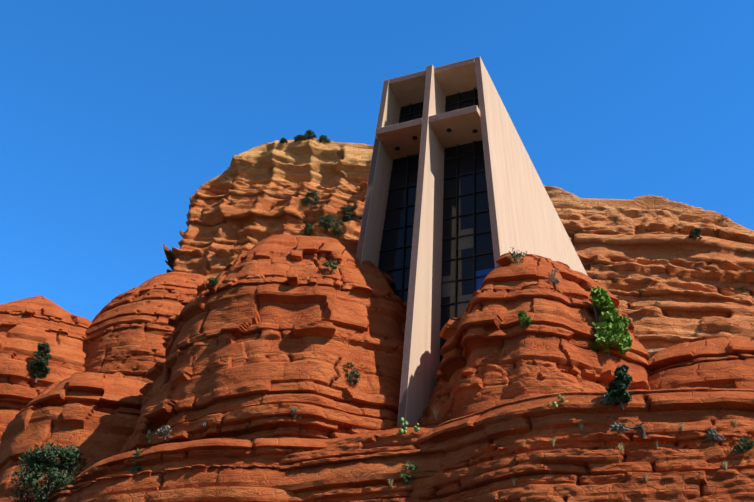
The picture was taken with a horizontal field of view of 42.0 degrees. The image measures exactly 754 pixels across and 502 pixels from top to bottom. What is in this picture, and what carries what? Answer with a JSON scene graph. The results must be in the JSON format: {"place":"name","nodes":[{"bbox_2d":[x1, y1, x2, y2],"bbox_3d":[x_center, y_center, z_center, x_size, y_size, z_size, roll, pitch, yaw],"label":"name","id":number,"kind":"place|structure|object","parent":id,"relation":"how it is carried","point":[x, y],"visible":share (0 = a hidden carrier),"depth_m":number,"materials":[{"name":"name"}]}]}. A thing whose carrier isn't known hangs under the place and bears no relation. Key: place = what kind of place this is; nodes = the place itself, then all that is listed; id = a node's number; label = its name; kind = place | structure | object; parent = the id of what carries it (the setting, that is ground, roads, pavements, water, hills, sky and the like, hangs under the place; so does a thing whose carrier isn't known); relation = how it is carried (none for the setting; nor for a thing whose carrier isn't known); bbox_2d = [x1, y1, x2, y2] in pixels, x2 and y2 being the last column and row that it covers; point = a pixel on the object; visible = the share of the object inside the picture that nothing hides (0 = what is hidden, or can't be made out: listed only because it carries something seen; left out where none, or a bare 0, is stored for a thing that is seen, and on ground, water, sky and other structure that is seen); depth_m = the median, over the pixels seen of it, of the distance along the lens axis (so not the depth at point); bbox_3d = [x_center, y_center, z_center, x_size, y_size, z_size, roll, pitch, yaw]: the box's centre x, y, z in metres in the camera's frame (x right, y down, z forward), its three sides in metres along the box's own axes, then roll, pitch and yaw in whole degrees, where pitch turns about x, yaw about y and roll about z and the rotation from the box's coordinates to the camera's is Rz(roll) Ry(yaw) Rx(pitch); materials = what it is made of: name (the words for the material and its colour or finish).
{"place":"outdoors","nodes":[
{"label":"outdoors","id":0,"kind":"place"},
{"bbox_2d":[81,272,207,382],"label":"dome","id":1,"kind":"structure","parent":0,"point":[125,332],"depth_m":86.31,"materials":[{"name":"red stone"}]},
{"bbox_2d":[9,423,446,501],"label":"rock ledge","id":2,"kind":"object","parent":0,"point":[363,467],"visible":0.19,"depth_m":49.25,"materials":[{"name":"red stone"}]},
{"bbox_2d":[7,442,84,501],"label":"juniper","id":3,"kind":"object","parent":2,"relation":"on","point":[50,464],"visible":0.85,"depth_m":58.62,"materials":[{"name":"green plant"}]},
{"bbox_2d":[0,296,92,442],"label":"rock formation","id":4,"kind":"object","parent":2,"relation":"on","point":[28,325],"depth_m":84.85,"materials":[{"name":"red stone"}]},
{"bbox_2d":[28,342,52,382],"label":"juniper","id":5,"kind":"object","parent":4,"relation":"on","point":[41,361],"visible":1,"depth_m":82.47,"materials":[{"name":"green plant"}]},
{"bbox_2d":[0,372,146,501],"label":"rock formation","id":6,"kind":"structure","parent":2,"relation":"on","point":[94,417],"depth_m":66.09,"materials":[{"name":"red stone"}]},
{"bbox_2d":[66,438,328,501],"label":"rock ledge","id":7,"kind":"object","parent":2,"relation":"attached to","point":[220,470],"visible":0.58,"depth_m":51.87,"materials":[{"name":"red stone"}]},
{"bbox_2d":[127,448,142,473],"bbox_3d":[-13.201,11.687,54.128,0.974,1.398,1.217,-10,-34,22],"label":"shrub","id":8,"kind":"object","parent":7,"relation":"on","point":[137,466],"visible":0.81,"depth_m":53.88,"materials":[{"name":"green plant"}]},
{"bbox_2d":[119,234,406,470],"bbox_3d":[-6.155,6.793,62.058,21.685,20.608,14.401,-3,-32,11],"label":"rock formation","id":9,"kind":"object","parent":2,"relation":"on","point":[266,336],"visible":0.79,"depth_m":56.92,"materials":[{"name":"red stone"}]},
{"bbox_2d":[146,429,153,443],"bbox_3d":[-13.014,10.654,56.190,0.751,0.886,0.183,-14,-36,27],"label":"prickly pear","id":10,"kind":"object","parent":9,"relation":"on","point":[149,432],"visible":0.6,"depth_m":56.24,"materials":[{"name":"green plant"}]},
{"bbox_2d":[155,425,171,439],"bbox_3d":[-11.760,10.088,54.342,0.967,0.821,0.904,-10,-34,22],"label":"sage","id":11,"kind":"object","parent":9,"relation":"on","point":[161,432],"visible":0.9,"depth_m":54.24,"materials":[{"name":"grey plant"}]},
{"bbox_2d":[206,277,217,287],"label":"shrub","id":12,"kind":"object","parent":9,"relation":"on","point":[212,281],"visible":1,"depth_m":59.76,"materials":[{"name":"green plant"}]},
{"bbox_2d":[291,408,299,418],"bbox_3d":[-4.292,8.663,52.295,0.769,0.682,0.765,9,-32,-9],"label":"sage","id":13,"kind":"object","parent":9,"relation":"on","point":[293,411],"visible":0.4,"depth_m":52.16,"materials":[{"name":"grey plant"}]},
{"bbox_2d":[321,260,340,273],"bbox_3d":[-2.858,0.977,60.714,1.124,0.999,1.083,-10,-34,22],"label":"shrub","id":14,"kind":"object","parent":9,"relation":"on","point":[331,265],"visible":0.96,"depth_m":60.55,"materials":[{"name":"green plant"}]},
{"bbox_2d":[345,360,360,384],"bbox_3d":[-1.335,6.891,55.266,0.898,1.373,0.774,6,-31,-4],"label":"shrub","id":15,"kind":"object","parent":9,"relation":"on","point":[356,375],"visible":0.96,"depth_m":55.09,"materials":[{"name":"green plant"}]},
{"bbox_2d":[398,417,408,434],"bbox_3d":[1.363,8.886,49.656,0.490,0.870,0.400,8,-32,-7],"label":"prickly pear","id":16,"kind":"object","parent":2,"relation":"on","point":[402,429],"visible":0.98,"depth_m":49.62,"materials":[{"name":"green plant"}]},
{"bbox_2d":[400,460,421,484],"bbox_3d":[1.683,10.741,47.520,1.063,1.241,1.106,-3,-32,10],"label":"shrub","id":17,"kind":"object","parent":2,"relation":"on","point":[412,468],"visible":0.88,"depth_m":47.40,"materials":[{"name":"green plant"}]},
{"bbox_2d":[414,423,419,431],"bbox_3d":[1.994,8.869,49.228,0.146,0.471,0.374,21,-35,-26],"label":"prickly pear","id":18,"kind":"object","parent":2,"relation":"on","point":[416,428],"visible":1,"depth_m":49.21,"materials":[{"name":"green plant"}]},
{"bbox_2d":[356,56,587,425],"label":"chapel","id":19,"kind":"structure","parent":2,"relation":"on","point":[458,203],"depth_m":65.58,"materials":[{"name":"concrete"}]},
{"bbox_2d":[418,253,652,423],"bbox_3d":[9.075,6.083,55.077,14.891,15.794,11.332,-2,-32,9],"label":"rock formation","id":20,"kind":"object","parent":2,"relation":"on","point":[493,352],"visible":0.54,"depth_m":52.15,"materials":[{"name":"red stone"}]},
{"bbox_2d":[431,406,440,419],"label":"grass","id":21,"kind":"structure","parent":20,"relation":"on","point":[435,412],"depth_m":52.11,"materials":[{"name":"green plant"}]},
{"bbox_2d":[505,247,526,264],"bbox_3d":[8.061,0.384,56.312,1.179,1.199,1.300,-10,-34,22],"label":"shrub","id":22,"kind":"object","parent":20,"relation":"on","point":[514,255],"visible":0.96,"depth_m":56.33,"materials":[{"name":"green plant"}]},
{"bbox_2d":[517,310,533,327],"bbox_3d":[7.776,3.557,51.513,0.785,0.996,0.790,7,-31,-5],"label":"leafy green shrub","id":23,"kind":"object","parent":20,"relation":"on","point":[524,318],"visible":1,"depth_m":51.38,"materials":[{"name":"green plant"}]},
{"bbox_2d":[548,267,559,283],"bbox_3d":[9.863,1.463,54.915,0.786,1.024,1.129,-10,-34,22],"label":"sage","id":24,"kind":"object","parent":20,"relation":"on","point":[555,281],"visible":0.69,"depth_m":54.79,"materials":[{"name":"grey plant"}]},
{"bbox_2d":[589,286,632,358],"bbox_3d":[12.534,4.055,53.077,2.618,4.483,2.574,-10,-34,22],"label":"leafy green shrub","id":25,"kind":"object","parent":20,"relation":"on","point":[611,325],"visible":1,"depth_m":52.58,"materials":[{"name":"green plant"}]},
{"bbox_2d":[407,387,753,501],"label":"rock ledge","id":26,"kind":"object","parent":2,"relation":"attached to","point":[590,462],"visible":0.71,"depth_m":42.69,"materials":[{"name":"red stone"}]},
{"bbox_2d":[549,394,565,410],"bbox_3d":[8.224,6.816,44.406,0.926,0.773,0.327,-10,-34,22],"label":"prickly pear","id":27,"kind":"object","parent":26,"relation":"on","point":[555,402],"visible":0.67,"depth_m":44.41,"materials":[{"name":"green plant"}]},
{"bbox_2d":[600,391,613,407],"bbox_3d":[10.219,6.593,43.466,0.640,0.718,0.943,2,-31,3],"label":"sage","id":28,"kind":"object","parent":26,"relation":"on","point":[605,399],"visible":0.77,"depth_m":43.42,"materials":[{"name":"grey plant"}]},
{"bbox_2d":[608,422,629,433],"bbox_3d":[10.452,7.616,42.527,0.937,0.675,0.765,-10,-34,22],"label":"sage","id":29,"kind":"object","parent":26,"relation":"on","point":[616,427],"visible":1,"depth_m":42.38,"materials":[{"name":"grey plant"}]},
{"bbox_2d":[606,365,632,409],"bbox_3d":[10.804,6.066,43.654,1.195,2.148,1.198,-10,-34,22],"label":"juniper","id":30,"kind":"object","parent":26,"relation":"on","point":[618,385],"visible":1,"depth_m":43.37,"materials":[{"name":"green plant"}]},
{"bbox_2d":[614,418,647,439],"bbox_3d":[11.138,7.754,42.896,1.670,1.272,0.602,-18,-37,31],"label":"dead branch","id":31,"kind":"object","parent":26,"relation":"on","point":[643,436],"visible":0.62,"depth_m":42.52,"materials":[{"name":"wood"}]},
{"bbox_2d":[705,427,725,441],"bbox_3d":[14.351,7.811,41.688,0.849,0.627,0.723,21,-35,-26],"label":"sage","id":32,"kind":"object","parent":26,"relation":"on","point":[713,434],"visible":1,"depth_m":41.55,"materials":[{"name":"grey plant"}]},
{"bbox_2d":[730,434,753,453],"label":"shrub","id":33,"kind":"object","parent":26,"relation":"on","point":[745,444],"visible":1,"depth_m":40.83,"materials":[{"name":"green plant"}]},
{"bbox_2d":[163,137,373,277],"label":"cliff","id":34,"kind":"structure","parent":0,"point":[263,189],"depth_m":273.13,"materials":[{"name":"stone"}]},
{"bbox_2d":[280,137,287,143],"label":"juniper","id":35,"kind":"object","parent":34,"relation":"on","point":[282,140],"visible":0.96,"depth_m":281.34,"materials":[{"name":"green plant"}]},
{"bbox_2d":[294,134,305,141],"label":"juniper","id":36,"kind":"object","parent":34,"relation":"on","point":[301,137],"visible":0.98,"depth_m":282.04,"materials":[{"name":"green plant"}]},
{"bbox_2d":[303,223,312,235],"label":"shrub","id":37,"kind":"object","parent":34,"relation":"on","point":[308,228],"visible":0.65,"depth_m":263.67,"materials":[{"name":"green plant"}]},
{"bbox_2d":[304,129,315,139],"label":"shrub","id":38,"kind":"object","parent":34,"relation":"on","point":[309,133],"visible":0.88,"depth_m":286.55,"materials":[{"name":"green plant"}]},
{"bbox_2d":[302,188,323,209],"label":"juniper","id":39,"kind":"object","parent":34,"relation":"on","point":[314,197],"visible":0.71,"depth_m":268.00,"materials":[{"name":"green plant"}]},
{"bbox_2d":[319,135,330,142],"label":"juniper","id":40,"kind":"object","parent":34,"relation":"on","point":[324,138],"visible":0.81,"depth_m":285.74,"materials":[{"name":"green plant"}]},
{"bbox_2d":[314,215,339,233],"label":"juniper","id":41,"kind":"object","parent":34,"relation":"on","point":[324,220],"visible":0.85,"depth_m":261.28,"materials":[{"name":"green plant"}]},
{"bbox_2d":[332,221,344,236],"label":"shrub","id":42,"kind":"object","parent":34,"relation":"on","point":[337,229],"visible":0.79,"depth_m":261.72,"materials":[{"name":"green plant"}]},
{"bbox_2d":[342,213,352,221],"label":"shrub","id":43,"kind":"object","parent":34,"relation":"on","point":[347,217],"visible":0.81,"depth_m":266.43,"materials":[{"name":"green plant"}]},
{"bbox_2d":[340,204,361,219],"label":"juniper","id":44,"kind":"object","parent":34,"relation":"on","point":[349,207],"visible":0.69,"depth_m":267.37,"materials":[{"name":"green plant"}]},
{"bbox_2d":[0,0,753,320],"label":"sky","id":45,"kind":"structure","parent":0,"point":[114,114],"materials":[{"name":"blue"}]},
{"bbox_2d":[543,185,753,357],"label":"cliff","id":46,"kind":"structure","parent":0,"point":[627,253],"depth_m":178.29,"materials":[{"name":"stone"}]},
{"bbox_2d":[689,227,701,238],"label":"shrub","id":47,"kind":"object","parent":46,"relation":"on","point":[696,231],"visible":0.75,"depth_m":178.37,"materials":[{"name":"green plant"}]},
{"bbox_2d":[647,334,753,389],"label":"shoulder","id":48,"kind":"object","parent":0,"point":[721,361],"visible":0.23,"depth_m":51.77}
]}

